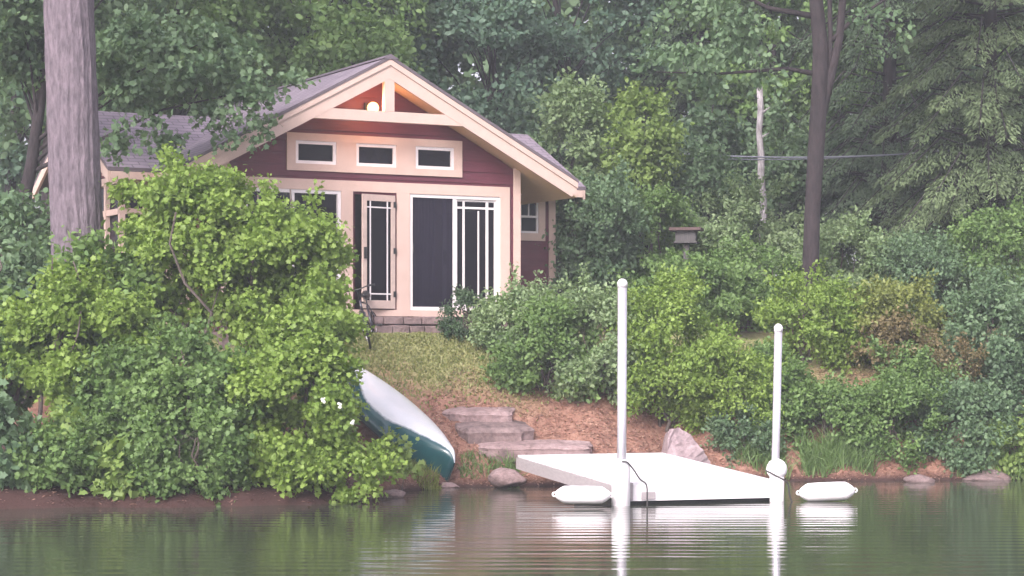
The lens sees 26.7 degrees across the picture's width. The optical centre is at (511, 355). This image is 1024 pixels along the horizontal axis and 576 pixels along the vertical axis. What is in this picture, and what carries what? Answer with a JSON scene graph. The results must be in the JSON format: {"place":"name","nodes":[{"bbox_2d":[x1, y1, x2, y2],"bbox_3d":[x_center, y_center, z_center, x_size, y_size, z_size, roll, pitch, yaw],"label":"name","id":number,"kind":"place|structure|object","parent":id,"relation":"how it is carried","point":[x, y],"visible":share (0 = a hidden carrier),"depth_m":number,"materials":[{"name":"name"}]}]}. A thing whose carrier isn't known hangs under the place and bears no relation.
{"place":"outdoors","nodes":[
{"label":"outdoors","id":0,"kind":"place"},
{"bbox_2d":[0,479,1023,575],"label":"lake water","id":1,"kind":"structure","parent":0,"point":[936,528],"depth_m":23.93,"materials":[{"name":"green liquid"}]},
{"bbox_2d":[380,489,405,497],"bbox_3d":[-1.688,1.973,30.545,0.384,0.176,0.270,0,0,-5],"label":"shore rock","id":2,"kind":"object","parent":1,"relation":"in","point":[394,493],"visible":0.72,"depth_m":30.46,"materials":[{"name":"grey stone"}]},
{"bbox_2d":[552,486,613,503],"bbox_3d":[0.938,1.838,28.600,0.822,0.242,0.238,0,0,0],"label":"fender float","id":3,"kind":"object","parent":1,"relation":"on","point":[583,494],"visible":1,"depth_m":28.51,"materials":[{"name":"white plastic"}]},
{"bbox_2d":[611,279,629,505],"bbox_3d":[1.453,0.934,28.850,0.247,3.933,0.247,0,0,0],"label":"dock pole","id":4,"kind":"object","parent":1,"relation":"in","point":[620,480],"visible":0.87,"depth_m":28.79,"materials":[{"name":"metal"}]},
{"bbox_2d":[516,453,771,503],"bbox_3d":[1.909,1.782,31.262,2.450,0.390,4.075,0,3,-20],"label":"floating dock","id":5,"kind":"object","parent":1,"relation":"on","point":[667,478],"visible":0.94,"depth_m":30.32,"materials":[{"name":"white metal"}]},
{"bbox_2d":[766,324,786,500],"bbox_3d":[3.653,1.227,29.800,0.290,3.348,0.290,0,0,0],"label":"dock pole","id":6,"kind":"object","parent":1,"relation":"in","point":[776,465],"visible":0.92,"depth_m":29.80,"materials":[{"name":"metal"}]},
{"bbox_2d":[796,482,857,500],"bbox_3d":[4.336,1.868,29.750,0.852,0.272,0.259,0,0,0],"label":"fender float","id":7,"kind":"object","parent":1,"relation":"on","point":[828,491],"visible":1,"depth_m":29.65,"materials":[{"name":"white plastic"}]},
{"bbox_2d":[903,474,934,482],"bbox_3d":[6.454,1.976,34.218,0.481,0.213,0.309,0,0,-7],"label":"shore rock","id":8,"kind":"object","parent":1,"relation":"in","point":[918,478],"visible":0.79,"depth_m":34.12,"materials":[{"name":"grey stone"}]},
{"bbox_2d":[0,277,1023,508],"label":"ground","id":9,"kind":"structure","parent":0,"point":[15,498],"depth_m":34.73,"materials":[{"name":"soil"}]},
{"bbox_2d":[0,183,50,431],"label":"broadleaf shrub","id":10,"kind":"object","parent":9,"relation":"on","point":[32,255],"visible":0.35,"depth_m":32.90,"materials":[{"name":"green plant"}]},
{"bbox_2d":[0,378,52,492],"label":"maple shrub","id":11,"kind":"object","parent":9,"relation":"on","point":[10,430],"visible":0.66,"depth_m":28.72,"materials":[{"name":"green plant"}]},
{"bbox_2d":[0,260,69,446],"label":"maple shrub","id":12,"kind":"object","parent":9,"relation":"on","point":[16,393],"visible":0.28,"depth_m":30.65,"materials":[{"name":"green plant"}]},
{"bbox_2d":[6,410,121,497],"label":"maple shrub","id":13,"kind":"object","parent":9,"relation":"on","point":[69,462],"visible":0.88,"depth_m":28.67,"materials":[{"name":"green plant"}]},
{"bbox_2d":[43,0,103,472],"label":"tree","id":14,"kind":"object","parent":9,"relation":"on","point":[74,177],"visible":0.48,"depth_m":31.29,"materials":[{"name":"brown plant"}]},
{"bbox_2d":[0,0,152,244],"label":"forest tree","id":15,"kind":"object","parent":9,"relation":"on","point":[12,162],"visible":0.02,"depth_m":46.45,"materials":[{"name":"green plant"}]},
{"bbox_2d":[42,395,116,454],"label":"bush","id":16,"kind":"object","parent":9,"relation":"on","point":[61,414],"visible":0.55,"depth_m":28.80,"materials":[{"name":"green plant"}]},
{"bbox_2d":[0,248,170,418],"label":"maple shrub","id":17,"kind":"object","parent":9,"relation":"on","point":[71,298],"visible":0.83,"depth_m":29.80,"materials":[{"name":"green plant"}]},
{"bbox_2d":[39,338,149,480],"bbox_3d":[-5.624,0.883,29.916,1.958,2.271,1.801,0,0,0],"label":"maple shrub","id":18,"kind":"object","parent":9,"relation":"on","point":[88,385],"visible":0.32,"depth_m":29.45,"materials":[{"name":"green plant"}]},
{"bbox_2d":[0,0,193,241],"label":"maple tree","id":19,"kind":"object","parent":9,"relation":"on","point":[23,119],"visible":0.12,"depth_m":40.85,"materials":[{"name":"green plant"}]},
{"bbox_2d":[20,219,189,361],"bbox_3d":[-5.832,-0.002,31.002,2.348,3.936,1.732,0,0,0],"label":"broadleaf shrub","id":20,"kind":"object","parent":9,"relation":"on","point":[92,246],"visible":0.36,"depth_m":30.75,"materials":[{"name":"green plant"}]},
{"bbox_2d":[78,431,151,501],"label":"shrub","id":21,"kind":"object","parent":9,"relation":"on","point":[115,480],"visible":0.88,"depth_m":28.61,"materials":[{"name":"green plant"}]},
{"bbox_2d":[0,0,320,397],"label":"maple tree","id":22,"kind":"object","parent":9,"relation":"on","point":[123,58],"visible":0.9,"depth_m":34.33,"materials":[{"name":"green plant"}]},
{"bbox_2d":[82,308,262,472],"bbox_3d":[-4.602,0.681,29.825,2.567,2.701,2.284,0,0,0],"label":"maple shrub","id":23,"kind":"object","parent":9,"relation":"on","point":[165,381],"visible":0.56,"depth_m":29.32,"materials":[{"name":"green plant"}]},
{"bbox_2d":[104,375,271,506],"bbox_3d":[-4.340,1.243,29.080,2.191,1.989,1.638,0,0,0],"label":"maple shrub","id":24,"kind":"object","parent":9,"relation":"on","point":[166,475],"visible":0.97,"depth_m":28.72,"materials":[{"name":"green plant"}]},
{"bbox_2d":[95,0,294,116],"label":"forest tree","id":25,"kind":"object","parent":9,"relation":"on","point":[238,16],"visible":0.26,"depth_m":45.17,"materials":[{"name":"green plant"}]},
{"bbox_2d":[153,0,297,113],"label":"forest tree","id":26,"kind":"object","parent":9,"relation":"on","point":[269,77],"visible":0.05,"depth_m":51.73,"materials":[{"name":"green plant"}]},
{"bbox_2d":[98,141,364,368],"bbox_3d":[-3.985,-0.587,31.115,3.870,5.020,2.623,0,0,0],"label":"maple shrub","id":27,"kind":"object","parent":9,"relation":"on","point":[244,254],"visible":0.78,"depth_m":30.53,"materials":[{"name":"green plant"}]},
{"bbox_2d":[228,357,360,438],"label":"maple shrub","id":28,"kind":"object","parent":9,"relation":"on","point":[301,391],"visible":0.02,"depth_m":30.44,"materials":[{"name":"green plant"}]},
{"bbox_2d":[32,54,585,349],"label":"cottage","id":29,"kind":"structure","parent":9,"relation":"on","point":[433,192],"depth_m":37.58,"materials":[{"name":"red"}]},
{"bbox_2d":[247,188,340,280],"bbox_3d":[-3.737,-1.815,36.659,1.760,2.030,0.150,0,0,-28],"label":"window","id":30,"kind":"structure","parent":29,"relation":"in","point":[332,202],"depth_m":36.89,"materials":[{"name":"white"}]},
{"bbox_2d":[296,140,335,164],"bbox_3d":[-3.360,-3.465,36.834,0.750,0.390,0.075,0,0,-28],"label":"window","id":31,"kind":"structure","parent":29,"relation":"in","point":[307,152],"depth_m":36.82,"materials":[{"name":"black glass"}]},
{"bbox_2d":[356,143,395,167],"bbox_3d":[-2.366,-3.465,37.362,0.760,0.390,0.075,0,0,-28],"label":"window","id":32,"kind":"structure","parent":29,"relation":"in","point":[374,155],"depth_m":37.35,"materials":[{"name":"black glass"}]},
{"bbox_2d":[362,194,395,308],"bbox_3d":[-2.286,-1.800,37.245,0.714,1.960,0.070,0,0,-41],"label":"hinged door","id":33,"kind":"structure","parent":29,"relation":"in","point":[378,211],"depth_m":37.25,"materials":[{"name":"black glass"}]},
{"bbox_2d":[416,146,453,169],"bbox_3d":[-1.373,-3.465,37.890,0.750,0.390,0.075,0,0,-28],"label":"window","id":34,"kind":"structure","parent":29,"relation":"in","point":[439,158],"depth_m":37.88,"materials":[{"name":"black glass"}]},
{"bbox_2d":[410,194,499,310],"bbox_3d":[-1.025,-1.815,38.101,1.780,2.030,0.150,0,0,-28],"label":"sliding door","id":35,"kind":"structure","parent":29,"relation":"in","point":[455,239],"depth_m":38.05,"materials":[{"name":"black"}]},
{"bbox_2d":[521,202,544,240],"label":"wing window","id":36,"kind":"structure","parent":29,"relation":"in","point":[532,215],"depth_m":40.51,"materials":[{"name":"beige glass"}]},
{"bbox_2d":[212,264,408,504],"bbox_3d":[-2.819,0.461,29.354,2.471,3.488,2.166,0,0,-28],"label":"maple shrub","id":37,"kind":"object","parent":9,"relation":"on","point":[327,452],"visible":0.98,"depth_m":29.08,"materials":[{"name":"green plant"}]},
{"bbox_2d":[184,0,440,85],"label":"forest tree","id":38,"kind":"object","parent":9,"relation":"on","point":[285,32],"visible":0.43,"depth_m":47.09,"materials":[{"name":"green plant"}]},
{"bbox_2d":[269,0,429,84],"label":"forest tree","id":39,"kind":"object","parent":9,"relation":"on","point":[356,34],"visible":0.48,"depth_m":44.73,"materials":[{"name":"green plant"}]},
{"bbox_2d":[338,316,452,333],"bbox_3d":[-2.074,-0.395,37.153,2.304,0.580,0.619,0,0,-28],"label":"stone stoop","id":40,"kind":"object","parent":9,"relation":"on","point":[394,324],"visible":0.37,"depth_m":37.06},
{"bbox_2d":[344,367,454,481],"bbox_3d":[-1.866,1.063,34.083,1.040,1.898,3.048,0,0,-40],"label":"canoe","id":41,"kind":"object","parent":9,"relation":"on","point":[391,406],"visible":0.77,"depth_m":33.53,"materials":[{"name":"paint"}]},
{"bbox_2d":[377,426,425,490],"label":"seedling","id":42,"kind":"object","parent":9,"relation":"on","point":[406,454],"visible":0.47,"depth_m":31.07,"materials":[{"name":"green plant"}]},
{"bbox_2d":[375,454,442,489],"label":"grass tuft","id":43,"kind":"object","parent":9,"relation":"on","point":[427,483],"visible":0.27,"depth_m":32.54,"materials":[{"name":"green plant"}]},
{"bbox_2d":[316,0,538,87],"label":"forest tree","id":44,"kind":"object","parent":9,"relation":"on","point":[441,69],"visible":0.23,"depth_m":50.35,"materials":[{"name":"green plant"}]},
{"bbox_2d":[342,331,559,420],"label":"lawn grass","id":45,"kind":"structure","parent":9,"relation":"on","point":[419,336],"depth_m":35.76,"materials":[{"name":"plant"}]},
{"bbox_2d":[347,283,381,348],"bbox_3d":[-2.433,-0.632,36.543,0.633,1.066,1.717,-15,-2,7],"label":"bicycle","id":46,"kind":"object","parent":45,"relation":"on","point":[365,294],"visible":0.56,"depth_m":36.50,"materials":[{"name":"black metal"}]},
{"bbox_2d":[434,284,490,343],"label":"evergreen shrub","id":47,"kind":"object","parent":9,"relation":"on","point":[449,326],"visible":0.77,"depth_m":36.30,"materials":[{"name":"green plant"}]},
{"bbox_2d":[442,406,515,421],"bbox_3d":[-0.540,0.992,34.678,1.187,0.352,0.719,0,9,4],"label":"stone step","id":48,"kind":"object","parent":9,"relation":"on","point":[481,414],"visible":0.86,"depth_m":34.38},
{"bbox_2d":[457,448,512,478],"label":"grass tuft","id":49,"kind":"object","parent":9,"relation":"on","point":[489,466],"visible":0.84,"depth_m":33.40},
{"bbox_2d":[392,0,588,134],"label":"forest tree","id":50,"kind":"object","parent":9,"relation":"on","point":[493,105],"visible":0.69,"depth_m":49.16,"materials":[{"name":"green plant"}]},
{"bbox_2d":[455,420,534,443],"bbox_3d":[-0.293,1.271,34.285,1.268,0.455,0.844,0,9,-5],"label":"stone step","id":51,"kind":"object","parent":9,"relation":"on","point":[474,432],"visible":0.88,"depth_m":33.91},
{"bbox_2d":[488,468,526,487],"bbox_3d":[-0.093,1.846,32.759,0.568,0.310,0.514,0,0,-14],"label":"shore rock","id":52,"kind":"object","parent":9,"relation":"on","point":[500,477],"visible":1,"depth_m":32.56,"materials":[{"name":"stone"}]},
{"bbox_2d":[496,448,526,486],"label":"grass tuft","id":53,"kind":"object","parent":9,"relation":"on","point":[508,463],"visible":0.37,"depth_m":33.44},
{"bbox_2d":[0,0,1023,303],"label":"wood","id":54,"kind":"object","parent":9,"relation":"on","point":[568,10],"visible":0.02,"depth_m":62.90,"materials":[{"name":"green plant"}]},
{"bbox_2d":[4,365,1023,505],"bbox_3d":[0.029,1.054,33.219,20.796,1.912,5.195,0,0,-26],"label":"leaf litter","id":55,"kind":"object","parent":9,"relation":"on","point":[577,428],"visible":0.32,"depth_m":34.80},
{"bbox_2d":[461,262,574,375],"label":"broadleaf shrub","id":56,"kind":"object","parent":9,"relation":"on","point":[485,319],"visible":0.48,"depth_m":35.66,"materials":[{"name":"green plant"}]},
{"bbox_2d":[478,439,592,461],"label":"stone slab","id":57,"kind":"structure","parent":9,"relation":"on","point":[539,447],"depth_m":33.60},
{"bbox_2d":[477,290,608,403],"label":"broadleaf shrub","id":58,"kind":"object","parent":9,"relation":"on","point":[545,323],"visible":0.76,"depth_m":34.93,"materials":[{"name":"green plant"}]},
{"bbox_2d":[528,66,619,293],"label":"sapling","id":59,"kind":"object","parent":9,"relation":"on","point":[568,107],"visible":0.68,"depth_m":43.19,"materials":[{"name":"green plant"}]},
{"bbox_2d":[469,0,681,297],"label":"forest tree","id":60,"kind":"object","parent":9,"relation":"on","point":[590,64],"visible":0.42,"depth_m":51.75,"materials":[{"name":"green plant"}]},
{"bbox_2d":[509,88,676,299],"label":"forest tree","id":61,"kind":"object","parent":9,"relation":"on","point":[531,118],"visible":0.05,"depth_m":46.03,"materials":[{"name":"green plant"}]},
{"bbox_2d":[535,155,653,311],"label":"broadleaf shrub","id":62,"kind":"object","parent":9,"relation":"on","point":[606,203],"visible":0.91,"depth_m":40.55,"materials":[{"name":"green plant"}]},
{"bbox_2d":[540,261,665,417],"bbox_3d":[1.423,-0.226,35.343,2.037,2.630,2.037,0,0,-32],"label":"broadleaf shrub","id":63,"kind":"object","parent":9,"relation":"on","point":[600,306],"visible":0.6,"depth_m":34.95,"materials":[{"name":"green plant"}]},
{"bbox_2d":[594,76,694,253],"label":"sapling","id":64,"kind":"object","parent":9,"relation":"on","point":[642,156],"visible":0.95,"depth_m":42.61,"materials":[{"name":"green plant"}]},
{"bbox_2d":[611,180,700,295],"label":"broadleaf shrub","id":65,"kind":"object","parent":9,"relation":"on","point":[671,206],"visible":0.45,"depth_m":41.68,"materials":[{"name":"green plant"}]},
{"bbox_2d":[558,0,782,249],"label":"forest tree","id":66,"kind":"object","parent":9,"relation":"on","point":[648,80],"visible":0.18,"depth_m":53.02,"materials":[{"name":"green plant"}]},
{"bbox_2d":[599,261,745,431],"bbox_3d":[2.574,-0.011,35.325,2.448,3.084,2.232,0,0,0],"label":"broadleaf shrub","id":67,"kind":"object","parent":9,"relation":"on","point":[670,300],"visible":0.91,"depth_m":34.87,"materials":[{"name":"green plant"}]},
{"bbox_2d":[605,247,756,331],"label":"broadleaf shrub","id":68,"kind":"object","parent":9,"relation":"on","point":[723,300],"visible":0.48,"depth_m":38.34,"materials":[{"name":"green plant"}]},
{"bbox_2d":[661,428,709,463],"bbox_3d":[2.677,1.578,34.167,0.871,0.908,0.672,0,0,-18],"label":"boulder","id":69,"kind":"object","parent":9,"relation":"on","point":[679,442],"visible":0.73,"depth_m":33.88,"materials":[{"name":"stone"}]},
{"bbox_2d":[669,227,703,261],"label":"bird feeder","id":70,"kind":"object","parent":9,"relation":"on","point":[685,236],"visible":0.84,"depth_m":40.86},
{"bbox_2d":[636,100,769,297],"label":"forest tree","id":71,"kind":"object","parent":9,"relation":"on","point":[698,127],"visible":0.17,"depth_m":48.39,"materials":[{"name":"green plant"}]},
{"bbox_2d":[670,130,744,220],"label":"sapling","id":72,"kind":"object","parent":9,"relation":"on","point":[707,166],"visible":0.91,"depth_m":43.17,"materials":[{"name":"green plant"}]},
{"bbox_2d":[614,0,836,292],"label":"tree","id":73,"kind":"object","parent":9,"relation":"on","point":[680,102],"visible":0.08,"depth_m":52.27,"materials":[{"name":"green plant"}]},
{"bbox_2d":[664,318,789,437],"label":"broadleaf shrub","id":74,"kind":"object","parent":9,"relation":"on","point":[755,393],"visible":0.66,"depth_m":35.09,"materials":[{"name":"green plant"}]},
{"bbox_2d":[662,162,804,323],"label":"broadleaf shrub","id":75,"kind":"object","parent":9,"relation":"on","point":[742,208],"visible":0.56,"depth_m":42.65,"materials":[{"name":"green plant"}]},
{"bbox_2d":[700,399,786,468],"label":"broadleaf shrub","id":76,"kind":"object","parent":9,"relation":"on","point":[722,426],"visible":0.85,"depth_m":34.82,"materials":[{"name":"green plant"}]},
{"bbox_2d":[695,230,801,332],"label":"broadleaf shrub","id":77,"kind":"object","parent":9,"relation":"on","point":[750,281],"visible":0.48,"depth_m":40.03,"materials":[{"name":"green plant"}]},
{"bbox_2d":[724,428,799,479],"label":"grass tuft","id":78,"kind":"object","parent":9,"relation":"on","point":[745,453],"visible":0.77,"depth_m":34.77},
{"bbox_2d":[651,0,873,190],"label":"forest tree","id":79,"kind":"object","parent":9,"relation":"on","point":[802,103],"visible":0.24,"depth_m":51.05,"materials":[{"name":"green plant"}]},
{"bbox_2d":[756,87,769,271],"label":"birch snag","id":80,"kind":"object","parent":9,"relation":"on","point":[761,111],"visible":0.48,"depth_m":45.95,"materials":[{"name":"white plant"}]},
{"bbox_2d":[717,336,819,425],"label":"broadleaf shrub","id":81,"kind":"object","parent":9,"relation":"on","point":[794,369],"visible":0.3,"depth_m":35.66,"materials":[{"name":"green plant"}]},
{"bbox_2d":[619,0,919,311],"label":"forked tree","id":82,"kind":"object","parent":9,"relation":"on","point":[825,58],"visible":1,"depth_m":39.41,"materials":[{"name":"green plant"}]},
{"bbox_2d":[741,87,832,296],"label":"sapling","id":83,"kind":"object","parent":9,"relation":"on","point":[777,123],"visible":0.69,"depth_m":47.10,"materials":[{"name":"green plant"}]},
{"bbox_2d":[740,257,872,373],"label":"broadleaf shrub","id":84,"kind":"object","parent":9,"relation":"on","point":[808,325],"visible":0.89,"depth_m":36.92,"materials":[{"name":"green plant"}]},
{"bbox_2d":[775,204,896,301],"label":"broadleaf shrub","id":85,"kind":"object","parent":9,"relation":"on","point":[847,231],"visible":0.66,"depth_m":40.44,"materials":[{"name":"green plant"}]},
{"bbox_2d":[741,0,931,256],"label":"forest tree","id":86,"kind":"object","parent":9,"relation":"on","point":[786,64],"visible":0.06,"depth_m":55.54,"materials":[{"name":"green plant"}]},
{"bbox_2d":[780,363,895,461],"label":"broadleaf shrub","id":87,"kind":"object","parent":9,"relation":"on","point":[831,396],"visible":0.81,"depth_m":35.10,"materials":[{"name":"green plant"}]},
{"bbox_2d":[786,419,892,477],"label":"grass tuft","id":88,"kind":"object","parent":9,"relation":"on","point":[822,451],"visible":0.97,"depth_m":34.85,"materials":[{"name":"plant"}]},
{"bbox_2d":[749,118,949,316],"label":"forest tree","id":89,"kind":"object","parent":9,"relation":"on","point":[827,202],"visible":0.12,"depth_m":49.09,"materials":[{"name":"green plant"}]},
{"bbox_2d":[752,0,1006,320],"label":"hemlock tree","id":90,"kind":"object","parent":9,"relation":"on","point":[890,144],"visible":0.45,"depth_m":47.23,"materials":[{"name":"green plant"}]},
{"bbox_2d":[837,363,951,474],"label":"broadleaf shrub","id":91,"kind":"object","parent":9,"relation":"on","point":[909,399],"visible":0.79,"depth_m":35.03,"materials":[{"name":"green plant"}]},
{"bbox_2d":[828,268,961,367],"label":"broadleaf shrub","id":92,"kind":"object","parent":9,"relation":"on","point":[890,296],"visible":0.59,"depth_m":36.97,"materials":[{"name":"green plant"}]},
{"bbox_2d":[846,304,945,379],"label":"broadleaf shrub","id":93,"kind":"object","parent":9,"relation":"on","point":[892,329],"visible":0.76,"depth_m":36.51,"materials":[{"name":"orange plant"}]},
{"bbox_2d":[851,334,970,423],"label":"broadleaf shrub","id":94,"kind":"object","parent":9,"relation":"on","point":[920,366],"visible":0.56,"depth_m":35.87,"materials":[{"name":"green plant"}]},
{"bbox_2d":[854,223,994,316],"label":"broadleaf shrub","id":95,"kind":"object","parent":9,"relation":"on","point":[907,255],"visible":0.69,"depth_m":40.10,"materials":[{"name":"green plant"}]},
{"bbox_2d":[825,0,1023,314],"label":"forest tree","id":96,"kind":"object","parent":9,"relation":"on","point":[880,64],"visible":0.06,"depth_m":53.83,"materials":[{"name":"green plant"}]},
{"bbox_2d":[850,0,1023,328],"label":"hemlock tree","id":97,"kind":"object","parent":9,"relation":"on","point":[983,174],"visible":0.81,"depth_m":42.83,"materials":[{"name":"green plant"}]},
{"bbox_2d":[563,142,1011,157],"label":"overhead cable","id":98,"kind":"object","parent":97,"relation":"attached to","point":[806,156],"visible":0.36,"depth_m":44.99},
{"bbox_2d":[925,331,989,386],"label":"broadleaf shrub","id":99,"kind":"object","parent":9,"relation":"on","point":[973,369],"visible":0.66,"depth_m":36.22,"materials":[{"name":"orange plant"}]},
{"bbox_2d":[901,370,1023,477],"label":"broadleaf shrub","id":100,"kind":"object","parent":9,"relation":"on","point":[968,404],"visible":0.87,"depth_m":34.99,"materials":[{"name":"green plant"}]},
{"bbox_2d":[925,192,1023,328],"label":"broadleaf shrub","id":101,"kind":"object","parent":9,"relation":"on","point":[987,226],"visible":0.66,"depth_m":40.52,"materials":[{"name":"green plant"}]},
{"bbox_2d":[929,255,1023,392],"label":"broadleaf shrub","id":102,"kind":"object","parent":9,"relation":"on","point":[993,297],"visible":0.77,"depth_m":36.63,"materials":[{"name":"green plant"}]},
{"bbox_2d":[939,0,1023,125],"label":"forest tree","id":103,"kind":"object","parent":9,"relation":"on","point":[974,67],"visible":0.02,"depth_m":52.33,"materials":[{"name":"green plant"}]},
{"bbox_2d":[944,438,1023,479],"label":"grass tuft","id":104,"kind":"object","parent":9,"relation":"on","point":[993,465],"visible":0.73,"depth_m":34.91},
{"bbox_2d":[948,31,1023,323],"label":"hemlock tree","id":105,"kind":"object","parent":9,"relation":"on","point":[1020,58],"visible":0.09,"depth_m":44.98,"materials":[{"name":"green plant"}]},
{"bbox_2d":[963,469,1010,480],"bbox_3d":[7.657,1.948,34.887,0.817,0.239,0.536,0,0,-1],"label":"shore rock","id":106,"kind":"object","parent":9,"relation":"on","point":[986,476],"visible":0.74,"depth_m":34.76,"materials":[{"name":"grey stone"}]},
{"bbox_2d":[967,405,1023,479],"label":"broadleaf shrub","id":107,"kind":"object","parent":9,"relation":"on","point":[1012,460],"visible":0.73,"depth_m":34.91,"materials":[{"name":"green plant"}]},
{"bbox_2d":[976,342,1023,432],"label":"shrub","id":108,"kind":"object","parent":9,"relation":"on","point":[1004,370],"visible":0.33,"depth_m":35.87,"materials":[{"name":"green plant"}]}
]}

